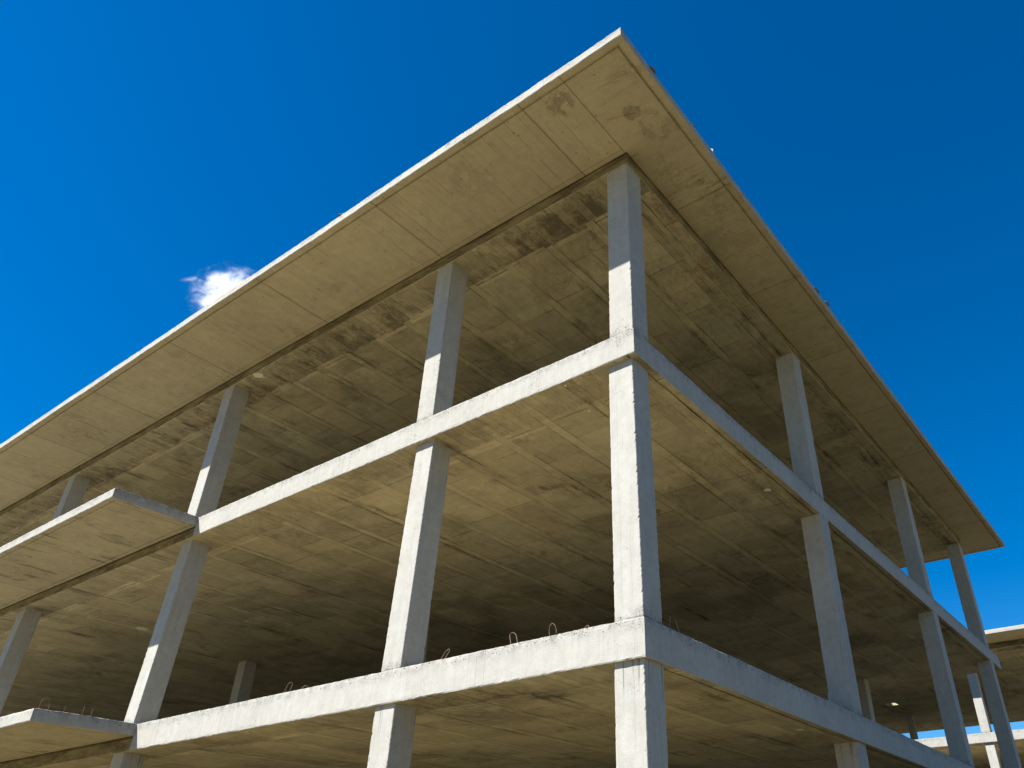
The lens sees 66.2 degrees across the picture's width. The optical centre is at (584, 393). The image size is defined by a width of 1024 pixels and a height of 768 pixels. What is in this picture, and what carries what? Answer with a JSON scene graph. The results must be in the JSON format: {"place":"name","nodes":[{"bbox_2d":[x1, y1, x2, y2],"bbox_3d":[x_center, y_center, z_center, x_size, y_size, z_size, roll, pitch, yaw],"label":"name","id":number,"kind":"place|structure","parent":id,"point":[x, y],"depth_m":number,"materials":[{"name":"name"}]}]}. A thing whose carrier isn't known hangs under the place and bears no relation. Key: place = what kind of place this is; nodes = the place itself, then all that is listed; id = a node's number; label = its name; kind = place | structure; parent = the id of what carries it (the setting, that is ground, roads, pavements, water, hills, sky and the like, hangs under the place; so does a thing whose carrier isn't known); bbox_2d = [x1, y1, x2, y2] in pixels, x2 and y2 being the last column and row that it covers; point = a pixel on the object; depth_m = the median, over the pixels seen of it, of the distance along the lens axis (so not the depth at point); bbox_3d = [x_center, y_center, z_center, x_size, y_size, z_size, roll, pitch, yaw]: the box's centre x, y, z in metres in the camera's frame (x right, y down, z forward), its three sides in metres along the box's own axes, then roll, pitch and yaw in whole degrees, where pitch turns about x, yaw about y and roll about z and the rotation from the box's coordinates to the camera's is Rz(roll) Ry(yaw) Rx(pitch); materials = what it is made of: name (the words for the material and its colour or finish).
{"place":"outdoors","nodes":[
{"label":"outdoors","id":0,"kind":"place"},
{"bbox_2d":[0,27,1021,767],"bbox_3d":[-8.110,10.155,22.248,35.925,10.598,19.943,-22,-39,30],"label":"unfinished building","id":1,"kind":"structure","parent":0,"point":[560,419],"depth_m":13.19,"materials":[{"name":"concrete"}]},
{"bbox_2d":[0,0,1023,738],"label":"sky","id":2,"kind":"structure","parent":0,"point":[156,156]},
{"bbox_2d":[817,624,1023,767],"bbox_3d":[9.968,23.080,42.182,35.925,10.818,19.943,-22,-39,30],"label":"unfinished building","id":3,"kind":"structure","parent":0,"point":[912,708],"depth_m":37.39,"materials":[{"name":"concrete"}]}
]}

